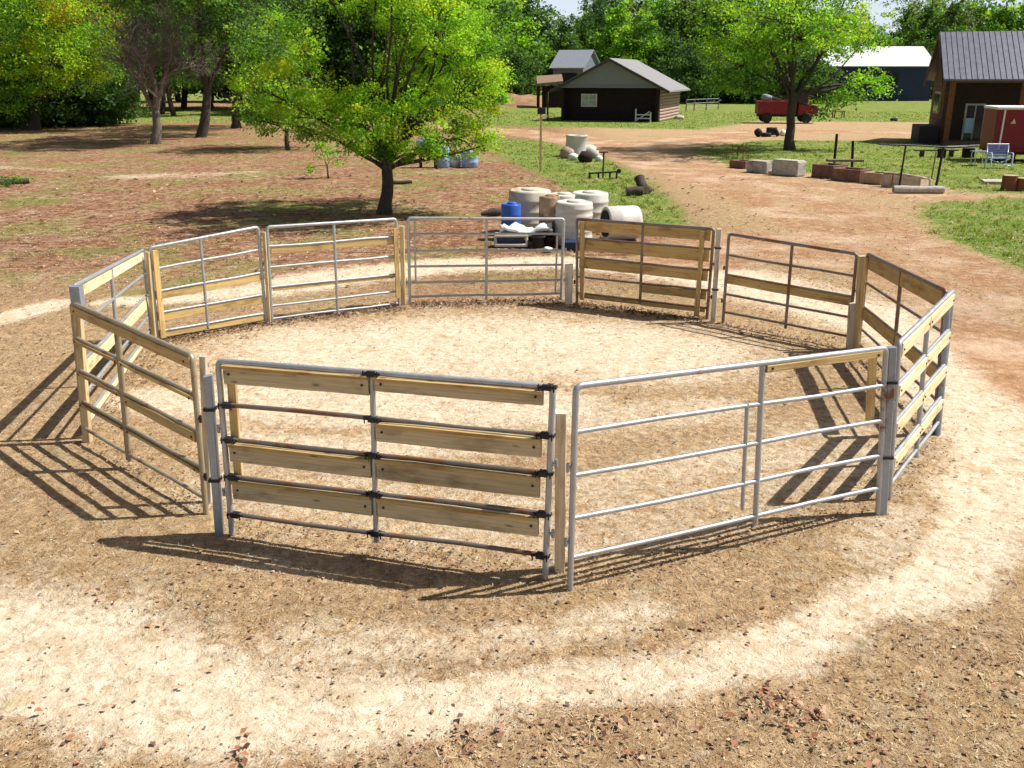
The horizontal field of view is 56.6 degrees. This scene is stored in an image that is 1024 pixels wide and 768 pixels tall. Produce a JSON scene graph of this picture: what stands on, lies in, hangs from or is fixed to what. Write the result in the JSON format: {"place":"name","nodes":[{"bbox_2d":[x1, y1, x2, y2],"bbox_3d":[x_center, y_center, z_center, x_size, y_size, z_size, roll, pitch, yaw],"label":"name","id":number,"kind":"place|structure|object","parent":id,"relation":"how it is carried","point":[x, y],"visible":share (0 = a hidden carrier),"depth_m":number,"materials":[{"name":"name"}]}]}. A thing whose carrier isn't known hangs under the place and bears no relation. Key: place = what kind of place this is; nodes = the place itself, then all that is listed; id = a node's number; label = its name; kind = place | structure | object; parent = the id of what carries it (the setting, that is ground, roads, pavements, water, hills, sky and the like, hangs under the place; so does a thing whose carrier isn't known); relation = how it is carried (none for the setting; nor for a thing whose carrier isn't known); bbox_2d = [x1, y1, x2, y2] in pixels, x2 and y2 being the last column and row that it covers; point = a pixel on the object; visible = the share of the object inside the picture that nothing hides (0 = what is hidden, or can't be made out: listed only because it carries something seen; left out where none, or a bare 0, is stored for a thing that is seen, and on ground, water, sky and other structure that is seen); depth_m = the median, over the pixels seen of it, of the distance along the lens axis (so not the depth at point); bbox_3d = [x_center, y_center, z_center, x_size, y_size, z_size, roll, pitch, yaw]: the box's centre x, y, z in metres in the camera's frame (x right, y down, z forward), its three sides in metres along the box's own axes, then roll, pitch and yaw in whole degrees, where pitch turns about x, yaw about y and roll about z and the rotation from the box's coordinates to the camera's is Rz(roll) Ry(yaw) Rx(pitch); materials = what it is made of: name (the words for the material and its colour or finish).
{"place":"outdoors","nodes":[
{"label":"outdoors","id":0,"kind":"place"},
{"bbox_2d":[0,85,1023,767],"bbox_3d":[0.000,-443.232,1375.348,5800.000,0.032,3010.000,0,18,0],"label":"ground","id":1,"kind":"structure","parent":0,"point":[562,345],"depth_m":9.09,"materials":[{"name":"soil"}]},
{"bbox_2d":[0,32,89,128],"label":"woodland tree","id":2,"kind":"object","parent":1,"relation":"on","point":[23,119],"visible":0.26,"depth_m":71.20,"materials":[{"name":"green plant"}]},
{"bbox_2d":[0,0,133,129],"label":"broadleaf tree","id":3,"kind":"object","parent":1,"relation":"on","point":[33,95],"visible":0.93,"depth_m":67.08,"materials":[{"name":"green plant"}]},
{"bbox_2d":[69,285,92,442],"bbox_3d":[-4.711,-0.065,10.448,0.231,2.064,0.110,0,18,0],"label":"pen post","id":4,"kind":"object","parent":1,"relation":"on","point":[76,292],"visible":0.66,"depth_m":10.35,"materials":[{"name":"beige wood"}]},
{"bbox_2d":[21,39,152,127],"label":"bush","id":5,"kind":"object","parent":1,"relation":"on","point":[95,95],"visible":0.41,"depth_m":74.00,"materials":[{"name":"green plant"}]},
{"bbox_2d":[64,46,151,126],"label":"woodland tree","id":6,"kind":"object","parent":1,"relation":"on","point":[105,116],"visible":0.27,"depth_m":76.13,"materials":[{"name":"green plant"}]},
{"bbox_2d":[73,249,150,419],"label":"corral fence","id":7,"kind":"object","parent":1,"relation":"on","point":[97,279],"visible":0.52,"depth_m":12.22,"materials":[{"name":"beige metal"}]},
{"bbox_2d":[69,302,208,513],"bbox_3d":[-3.810,0.158,9.556,2.795,1.610,0.107,17,24,41],"label":"corral fence","id":8,"kind":"object","parent":1,"relation":"on","point":[156,345],"visible":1,"depth_m":9.30,"materials":[{"name":"brown wood"}]},
{"bbox_2d":[144,252,156,336],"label":"pen post","id":9,"kind":"object","parent":1,"relation":"on","point":[150,293],"visible":0.72,"depth_m":14.40,"materials":[{"name":"wood"}]},
{"bbox_2d":[105,0,196,113],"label":"woodland tree","id":10,"kind":"object","parent":1,"relation":"on","point":[163,107],"visible":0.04,"depth_m":98.45,"materials":[{"name":"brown plant"}]},
{"bbox_2d":[72,0,250,143],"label":"thin tree","id":11,"kind":"object","parent":1,"relation":"on","point":[140,77],"visible":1,"depth_m":54.27,"materials":[{"name":"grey plant"}]},
{"bbox_2d":[107,0,224,115],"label":"woodland tree","id":12,"kind":"object","parent":1,"relation":"on","point":[171,105],"visible":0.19,"depth_m":91.75,"materials":[{"name":"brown plant"}]},
{"bbox_2d":[199,355,212,503],"bbox_3d":[-2.890,0.574,8.989,0.167,1.751,0.065,0,18,0],"label":"pen post","id":13,"kind":"object","parent":1,"relation":"on","point":[203,367],"visible":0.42,"depth_m":8.90,"materials":[{"name":"wood"}]},
{"bbox_2d":[148,226,266,338],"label":"corral fence","id":14,"kind":"object","parent":1,"relation":"on","point":[160,294],"visible":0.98,"depth_m":14.96,"materials":[{"name":"brown wood"}]},
{"bbox_2d":[137,0,280,136],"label":"thin tree","id":15,"kind":"object","parent":1,"relation":"on","point":[208,16],"visible":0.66,"depth_m":60.91,"materials":[{"name":"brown plant"}]},
{"bbox_2d":[203,375,224,535],"bbox_3d":[-2.603,0.773,8.345,0.122,1.770,0.100,0,18,0],"label":"pen post","id":16,"kind":"object","parent":1,"relation":"on","point":[216,477],"visible":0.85,"depth_m":8.26,"materials":[{"name":"grey metal"}]},
{"bbox_2d":[159,0,313,127],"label":"broadleaf tree","id":17,"kind":"object","parent":1,"relation":"on","point":[235,123],"visible":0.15,"depth_m":71.30,"materials":[{"name":"green plant"}]},
{"bbox_2d":[262,232,270,321],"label":"pen post","id":18,"kind":"object","parent":1,"relation":"on","point":[266,276],"visible":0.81,"depth_m":15.52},
{"bbox_2d":[216,0,333,149],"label":"broadleaf tree","id":19,"kind":"object","parent":1,"relation":"on","point":[258,54],"visible":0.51,"depth_m":50.12,"materials":[{"name":"green plant"}]},
{"bbox_2d":[263,0,349,110],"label":"woodland tree","id":20,"kind":"object","parent":1,"relation":"on","point":[324,35],"visible":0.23,"depth_m":95.94,"materials":[{"name":"green plant"}]},
{"bbox_2d":[303,138,347,177],"bbox_3d":[-7.422,-8.982,37.682,1.538,1.788,1.508,7,19,21],"label":"sapling","id":21,"kind":"object","parent":1,"relation":"on","point":[322,145],"visible":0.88,"depth_m":37.53,"materials":[{"name":"green plant"}]},
{"bbox_2d":[266,218,401,321],"bbox_3d":[-3.002,-1.965,16.150,2.417,1.629,0.106,-10,21,-28],"label":"corral fence","id":22,"kind":"object","parent":1,"relation":"on","point":[334,244],"visible":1,"depth_m":16.11,"materials":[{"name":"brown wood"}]},
{"bbox_2d":[304,0,385,105],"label":"woodland tree","id":23,"kind":"object","parent":1,"relation":"on","point":[328,61],"visible":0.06,"depth_m":99.00,"materials":[{"name":"green plant"}]},
{"bbox_2d":[319,0,429,113],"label":"woodland tree","id":24,"kind":"object","parent":1,"relation":"on","point":[359,35],"visible":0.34,"depth_m":96.33,"materials":[{"name":"green plant"}]},
{"bbox_2d":[228,0,521,214],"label":"broadleaf tree","id":25,"kind":"object","parent":1,"relation":"on","point":[439,32],"visible":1,"depth_m":26.68,"materials":[{"name":"green plant"}]},
{"bbox_2d":[215,358,557,579],"bbox_3d":[-1.101,0.670,7.881,3.032,1.672,0.126,5,19,15],"label":"corral fence","id":26,"kind":"object","parent":1,"relation":"on","point":[375,465],"visible":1,"depth_m":7.76,"materials":[{"name":"wood"}]},
{"bbox_2d":[400,226,405,305],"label":"pen post","id":27,"kind":"object","parent":1,"relation":"on","point":[402,263],"visible":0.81,"depth_m":16.76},
{"bbox_2d":[375,0,483,112],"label":"woodland tree","id":28,"kind":"object","parent":1,"relation":"on","point":[420,58],"visible":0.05,"depth_m":98.59,"materials":[{"name":"green plant"}]},
{"bbox_2d":[371,0,525,111],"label":"woodland tree","id":29,"kind":"object","parent":1,"relation":"on","point":[509,5],"visible":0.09,"depth_m":100.55,"materials":[{"name":"green plant"}]},
{"bbox_2d":[405,217,565,303],"bbox_3d":[-0.458,-2.237,17.003,2.893,1.557,0.054,-2,18,-6],"label":"corral fence","id":30,"kind":"object","parent":1,"relation":"on","point":[486,250],"visible":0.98,"depth_m":16.97,"materials":[{"name":"grey metal"}]},
{"bbox_2d":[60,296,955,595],"bbox_3d":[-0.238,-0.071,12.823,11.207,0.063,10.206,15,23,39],"label":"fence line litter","id":31,"kind":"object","parent":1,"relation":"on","point":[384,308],"visible":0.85,"depth_m":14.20,"materials":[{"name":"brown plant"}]},
{"bbox_2d":[490,58,529,93],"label":"woodland tree","id":32,"kind":"object","parent":1,"relation":"on","point":[518,85],"visible":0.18,"depth_m":143.05,"materials":[{"name":"green plant"}]},
{"bbox_2d":[494,232,527,246],"bbox_3d":[-0.025,-3.452,22.713,0.800,0.295,0.430,0,18,0],"label":"tub","id":33,"kind":"object","parent":1,"relation":"on","point":[510,241],"visible":0.88,"depth_m":22.61,"materials":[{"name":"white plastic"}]},
{"bbox_2d":[500,222,552,237],"bbox_3d":[0.331,-3.704,22.772,1.250,0.363,0.460,-1,18,-2],"label":"tarpaulin","id":34,"kind":"object","parent":33,"relation":"on","point":[515,227],"visible":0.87,"depth_m":22.60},
{"bbox_2d":[501,201,520,231],"bbox_3d":[-0.026,-4.088,23.708,0.511,0.909,0.510,0,18,0],"label":"blue barrel","id":35,"kind":"object","parent":1,"relation":"on","point":[511,209],"visible":0.62,"depth_m":23.46,"materials":[{"name":"plastic"}]},
{"bbox_2d":[0,225,1023,767],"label":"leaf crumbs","id":36,"kind":"object","parent":1,"relation":"on","point":[536,503],"visible":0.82,"depth_m":8.20,"materials":[{"name":"plant"}]},
{"bbox_2d":[0,252,1023,767],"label":"straw","id":37,"kind":"object","parent":1,"relation":"on","point":[552,622],"visible":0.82,"depth_m":6.98,"materials":[{"name":"beige plant"}]},
{"bbox_2d":[0,173,1023,767],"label":"fallen leaves","id":38,"kind":"object","parent":1,"relation":"on","point":[856,703],"visible":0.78,"depth_m":7.24,"materials":[{"name":"brown plant"}]},
{"bbox_2d":[20,572,1021,767],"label":"leaf heaps","id":39,"kind":"object","parent":1,"relation":"on","point":[625,719],"visible":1,"depth_m":6.02,"materials":[{"name":"plant"}]},
{"bbox_2d":[499,44,549,94],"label":"woodland tree","id":40,"kind":"object","parent":1,"relation":"on","point":[530,71],"visible":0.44,"depth_m":146.22,"materials":[{"name":"green plant"}]},
{"bbox_2d":[490,0,559,82],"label":"woodland tree","id":41,"kind":"object","parent":1,"relation":"on","point":[516,25],"visible":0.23,"depth_m":153.09,"materials":[{"name":"green plant"}]},
{"bbox_2d":[508,187,550,227],"bbox_3d":[0.460,-4.524,24.686,1.124,1.133,1.120,0,18,0],"label":"water tank","id":42,"kind":"object","parent":1,"relation":"on","point":[527,198],"visible":0.52,"depth_m":24.17,"materials":[{"name":"beige plastic"}]},
{"bbox_2d":[513,0,561,90],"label":"woodland tree","id":43,"kind":"object","parent":1,"relation":"on","point":[540,15],"visible":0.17,"depth_m":159.02,"materials":[{"name":"green plant"}]},
{"bbox_2d":[536,74,562,107],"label":"lean to","id":44,"kind":"object","parent":1,"relation":"on","point":[554,98],"visible":0.84,"depth_m":118.43,"materials":[{"name":"wood"}]},
{"bbox_2d":[539,194,559,242],"bbox_3d":[0.915,-4.067,23.256,0.530,1.148,0.528,0,18,0],"label":"drum","id":45,"kind":"object","parent":1,"relation":"on","point":[547,203],"visible":0.65,"depth_m":22.98,"materials":[{"name":"plastic"}]},
{"bbox_2d":[554,410,566,572],"bbox_3d":[0.393,1.018,7.736,0.099,1.678,0.092,0,18,0],"label":"pen post","id":46,"kind":"object","parent":1,"relation":"on","point":[560,477],"visible":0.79,"depth_m":7.63,"materials":[{"name":"wood"}]},
{"bbox_2d":[542,13,589,85],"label":"woodland tree","id":47,"kind":"object","parent":1,"relation":"on","point":[568,40],"visible":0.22,"depth_m":158.56,"materials":[{"name":"green plant"}]},
{"bbox_2d":[565,263,572,303],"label":"pen post","id":48,"kind":"object","parent":1,"relation":"on","point":[568,283],"visible":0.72,"depth_m":16.99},
{"bbox_2d":[117,111,1023,280],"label":"grass","id":49,"kind":"structure","parent":1,"relation":"on","point":[882,161],"depth_m":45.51,"materials":[{"name":"green plant"}]},
{"bbox_2d":[555,199,592,245],"bbox_3d":[1.490,-3.909,22.906,0.920,1.064,0.918,0,18,0],"label":"water tank","id":50,"kind":"object","parent":1,"relation":"on","point":[570,211],"visible":0.68,"depth_m":22.54,"materials":[{"name":"white plastic"}]},
{"bbox_2d":[566,134,587,155],"bbox_3d":[3.251,-12.031,47.930,1.240,1.031,1.231,0,18,0],"label":"well ring","id":51,"kind":"object","parent":1,"relation":"on","point":[577,143],"visible":0.76,"depth_m":47.45,"materials":[{"name":"white concrete"}]},
{"bbox_2d":[563,10,599,51],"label":"woodland tree","id":52,"kind":"object","parent":1,"relation":"on","point":[589,41],"visible":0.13,"depth_m":166.59,"materials":[{"name":"green plant"}]},
{"bbox_2d":[572,190,608,231],"bbox_3d":[2.049,-4.602,25.118,1.005,1.014,1.002,0,18,0],"label":"water tank","id":53,"kind":"object","parent":1,"relation":"on","point":[598,199],"visible":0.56,"depth_m":24.67,"materials":[{"name":"white plastic"}]},
{"bbox_2d":[587,2,610,49],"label":"woodland tree","id":54,"kind":"object","parent":1,"relation":"on","point":[600,20],"visible":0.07,"depth_m":171.87,"materials":[{"name":"green plant"}]},
{"bbox_2d":[577,0,644,26],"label":"tall tree","id":55,"kind":"object","parent":1,"relation":"on","point":[593,7],"visible":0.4,"depth_m":179.84,"materials":[{"name":"green plant"}]},
{"bbox_2d":[590,0,644,62],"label":"woodland tree","id":56,"kind":"object","parent":1,"relation":"on","point":[616,18],"visible":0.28,"depth_m":157.86,"materials":[{"name":"green plant"}]},
{"bbox_2d":[549,58,689,121],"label":"shed","id":57,"kind":"structure","parent":1,"relation":"on","point":[612,89],"depth_m":84.00,"materials":[{"name":"brown wood"}]},
{"bbox_2d":[600,205,642,239],"bbox_3d":[2.729,-3.997,23.565,0.912,0.865,0.865,-4,19,-13],"label":"open tank","id":58,"kind":"object","parent":1,"relation":"on","point":[632,213],"visible":0.59,"depth_m":23.26,"materials":[{"name":"white plastic"}]},
{"bbox_2d":[599,0,655,51],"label":"woodland tree","id":59,"kind":"object","parent":1,"relation":"on","point":[641,4],"visible":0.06,"depth_m":162.34,"materials":[{"name":"green plant"}]},
{"bbox_2d":[602,8,672,71],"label":"woodland tree","id":60,"kind":"object","parent":1,"relation":"on","point":[642,42],"visible":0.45,"depth_m":148.93,"materials":[{"name":"green plant"}]},
{"bbox_2d":[574,218,714,318],"bbox_3d":[2.224,-2.015,16.355,2.580,1.536,0.117,10,20,28],"label":"corral fence","id":61,"kind":"object","parent":1,"relation":"on","point":[701,253],"visible":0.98,"depth_m":16.25,"materials":[{"name":"wood"}]},
{"bbox_2d":[644,0,680,55],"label":"woodland tree","id":62,"kind":"object","parent":1,"relation":"on","point":[664,17],"visible":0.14,"depth_m":154.28,"materials":[{"name":"green plant"}]},
{"bbox_2d":[641,30,699,100],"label":"woodland tree","id":63,"kind":"object","parent":1,"relation":"on","point":[664,59],"visible":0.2,"depth_m":146.86,"materials":[{"name":"green plant"}]},
{"bbox_2d":[658,0,707,49],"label":"woodland tree","id":64,"kind":"object","parent":1,"relation":"on","point":[686,10],"visible":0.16,"depth_m":154.32,"materials":[{"name":"green plant"}]},
{"bbox_2d":[655,38,724,103],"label":"woodland tree","id":65,"kind":"object","parent":1,"relation":"on","point":[686,69],"visible":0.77,"depth_m":134.35,"materials":[{"name":"green plant"}]},
{"bbox_2d":[683,0,746,54],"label":"woodland tree","id":66,"kind":"object","parent":1,"relation":"on","point":[715,22],"visible":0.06,"depth_m":146.75,"materials":[{"name":"green plant"}]},
{"bbox_2d":[710,229,721,322],"bbox_3d":[3.349,-1.636,15.647,0.101,1.832,0.100,0,18,0],"label":"pen post","id":67,"kind":"object","parent":1,"relation":"on","point":[715,289],"visible":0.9,"depth_m":15.57,"materials":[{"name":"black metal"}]},
{"bbox_2d":[564,346,888,590],"bbox_3d":[1.918,0.596,8.009,3.359,1.735,0.136,-8,20,-24],"label":"corral fence","id":68,"kind":"object","parent":1,"relation":"on","point":[872,354],"visible":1,"depth_m":7.93,"materials":[{"name":"grey metal"}]},
{"bbox_2d":[722,53,788,103],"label":"woodland tree","id":69,"kind":"object","parent":1,"relation":"on","point":[751,98],"visible":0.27,"depth_m":134.16,"materials":[{"name":"green plant"}]},
{"bbox_2d":[747,160,771,173],"bbox_3d":[10.448,-9.138,39.908,0.600,0.491,1.007,-15,23,-38],"label":"stone block","id":70,"kind":"object","parent":1,"relation":"on","point":[759,166],"depth_m":39.65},
{"bbox_2d":[755,96,819,122],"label":"flatbed truck","id":71,"kind":"object","parent":1,"relation":"on","point":[766,111],"visible":0.84,"depth_m":79.78,"materials":[{"name":"red paint"}]},
{"bbox_2d":[771,158,805,176],"bbox_3d":[11.305,-8.844,38.795,0.600,0.621,1.240,-15,23,-38],"label":"stone block","id":72,"kind":"object","parent":1,"relation":"on","point":[790,167],"depth_m":38.50,"materials":[{"name":"stone"}]},
{"bbox_2d":[721,233,857,336],"bbox_3d":[4.282,-1.496,14.822,2.308,1.496,0.075,17,25,42],"label":"corral fence","id":73,"kind":"object","parent":1,"relation":"on","point":[788,289],"visible":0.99,"depth_m":14.77,"materials":[{"name":"black metal"}]},
{"bbox_2d":[683,0,901,150],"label":"broadleaf tree","id":74,"kind":"object","parent":1,"relation":"on","point":[796,30],"visible":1,"depth_m":49.83,"materials":[{"name":"green plant"}]},
{"bbox_2d":[766,47,837,102],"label":"woodland tree","id":75,"kind":"object","parent":1,"relation":"on","point":[800,62],"visible":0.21,"depth_m":135.09,"materials":[{"name":"green plant"}]},
{"bbox_2d":[778,50,850,101],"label":"woodland tree","id":76,"kind":"object","parent":1,"relation":"on","point":[832,72],"visible":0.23,"depth_m":135.50,"materials":[{"name":"green plant"}]},
{"bbox_2d":[811,163,848,178],"bbox_3d":[12.749,-8.562,38.105,1.100,0.511,0.952,-14,23,-38],"label":"planter","id":77,"kind":"object","parent":1,"relation":"on","point":[821,170],"visible":0.77,"depth_m":37.82,"materials":[{"name":"brown brick"}]},
{"bbox_2d":[846,302,855,349],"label":"pen post","id":78,"kind":"object","parent":1,"relation":"on","point":[850,325],"visible":0.71,"depth_m":14.12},
{"bbox_2d":[831,167,872,181],"bbox_3d":[13.191,-8.135,36.876,0.900,0.459,1.199,-15,23,-38],"label":"planter","id":79,"kind":"object","parent":1,"relation":"on","point":[851,174],"visible":0.88,"depth_m":36.58,"materials":[{"name":"red brick"}]},
{"bbox_2d":[853,255,865,348],"bbox_3d":[5.121,-1.048,14.049,0.170,1.706,0.091,0,18,0],"label":"pen post","id":80,"kind":"object","parent":1,"relation":"on","point":[859,274],"visible":0.57,"depth_m":13.91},
{"bbox_2d":[801,46,931,100],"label":"long barn","id":81,"kind":"structure","parent":1,"relation":"on","point":[907,67],"depth_m":149.17,"materials":[{"name":"metal"}]},
{"bbox_2d":[881,346,897,514],"bbox_3d":[3.429,0.579,8.713,0.194,1.912,0.100,0,18,0],"label":"pen post","id":82,"kind":"object","parent":1,"relation":"on","point":[892,382],"visible":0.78,"depth_m":8.61,"materials":[{"name":"grey metal"}]},
{"bbox_2d":[855,253,947,433],"bbox_3d":[4.960,-0.768,12.284,0.146,1.685,3.566,2,18,5],"label":"corral fence","id":83,"kind":"object","parent":1,"relation":"on","point":[933,293],"visible":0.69,"depth_m":12.23,"materials":[{"name":"wood"}]},
{"bbox_2d":[881,172,932,186],"bbox_3d":[14.556,-7.444,34.709,1.888,0.572,0.782,0,18,0],"label":"curved bed","id":84,"kind":"object","parent":1,"relation":"on","point":[890,179],"visible":0.82,"depth_m":34.58,"materials":[{"name":"stone"}]},
{"bbox_2d":[886,0,930,45],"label":"woodland tree","id":85,"kind":"object","parent":1,"relation":"on","point":[907,15],"visible":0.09,"depth_m":175.66,"materials":[{"name":"green plant"}]},
{"bbox_2d":[892,185,944,193],"bbox_3d":[14.111,-6.754,32.992,1.730,0.273,0.275,1,18,3],"label":"log","id":86,"kind":"object","parent":1,"relation":"on","point":[919,189],"visible":1,"depth_m":32.89,"materials":[{"name":"beige wood"}]},
{"bbox_2d":[888,290,954,498],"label":"corral fence","id":87,"kind":"object","parent":1,"relation":"on","point":[919,329],"visible":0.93,"depth_m":9.63,"materials":[{"name":"wood"}]},
{"bbox_2d":[879,144,967,185],"bbox_3d":[14.761,-8.222,35.379,3.431,1.556,1.901,-3,18,-10],"label":"pipe rack","id":88,"kind":"object","parent":1,"relation":"on","point":[940,163],"visible":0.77,"depth_m":34.51,"materials":[{"name":"black metal"}]},
{"bbox_2d":[910,124,939,143],"bbox_3d":[25.195,-15.292,58.007,1.100,1.000,3.400,5,19,14],"label":"wood box","id":89,"kind":"object","parent":1,"relation":"on","point":[925,133],"visible":1,"depth_m":56.52,"materials":[{"name":"wood"}]},
{"bbox_2d":[898,0,958,49],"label":"woodland tree","id":90,"kind":"object","parent":1,"relation":"on","point":[920,32],"visible":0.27,"depth_m":166.11,"materials":[{"name":"green plant"}]},
{"bbox_2d":[934,294,950,435],"bbox_3d":[4.828,-0.069,10.678,0.197,1.929,0.070,0,18,0],"label":"pen post","id":91,"kind":"object","parent":1,"relation":"on","point":[944,353],"visible":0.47,"depth_m":10.65,"materials":[{"name":"grey metal"}]},
{"bbox_2d":[930,0,981,48],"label":"woodland tree","id":92,"kind":"object","parent":1,"relation":"on","point":[961,25],"visible":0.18,"depth_m":161.88,"materials":[{"name":"green plant"}]},
{"bbox_2d":[923,30,1023,145],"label":"cabin","id":93,"kind":"object","parent":1,"relation":"on","point":[971,74],"visible":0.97,"depth_m":55.43,"materials":[{"name":"brown wood"}]},
{"bbox_2d":[961,104,985,139],"bbox_3d":[27.268,-15.375,56.160,1.100,2.300,0.135,5,19,14],"label":"door","id":94,"kind":"structure","parent":93,"relation":"in","point":[974,113],"depth_m":56.10,"materials":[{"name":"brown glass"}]},
{"bbox_2d":[946,0,1000,31],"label":"woodland tree","id":95,"kind":"object","parent":1,"relation":"on","point":[979,11],"visible":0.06,"depth_m":166.61,"materials":[{"name":"green plant"}]},
{"bbox_2d":[973,0,1023,30],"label":"woodland tree","id":96,"kind":"object","parent":1,"relation":"on","point":[1001,15],"visible":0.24,"depth_m":160.12,"materials":[{"name":"green plant"}]},
{"bbox_2d":[984,143,1013,168],"bbox_3d":[21.437,-10.028,41.782,0.954,1.030,0.674,1,18,3],"label":"garden chair","id":97,"kind":"object","parent":1,"relation":"on","point":[1000,150],"visible":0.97,"depth_m":41.94,"materials":[{"name":"blue metal"}]},
{"bbox_2d":[979,105,1023,154],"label":"cargo trailer","id":98,"kind":"object","parent":1,"relation":"on","point":[1003,123],"visible":0.8,"depth_m":44.30,"materials":[{"name":"red paint"}]},
{"bbox_2d":[486,93,541,107],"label":"hill","id":99,"kind":"structure","parent":0,"point":[524,101],"depth_m":122.18,"materials":[{"name":"soil"}]},
{"bbox_2d":[549,50,599,85],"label":"barn","id":100,"kind":"structure","parent":0,"point":[568,64],"depth_m":134.32,"materials":[{"name":"grey metal"}]},
{"bbox_2d":[330,91,1023,407],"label":"dirt road","id":101,"kind":"structure","parent":0,"point":[998,367],"depth_m":23.22,"materials":[{"name":"soil"}]},
{"bbox_2d":[522,0,1023,40],"bbox_3d":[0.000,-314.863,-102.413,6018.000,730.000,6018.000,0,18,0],"label":"sky","id":102,"kind":"structure","parent":0,"point":[569,7],"depth_m":2599.50,"materials":[{"name":"white"}]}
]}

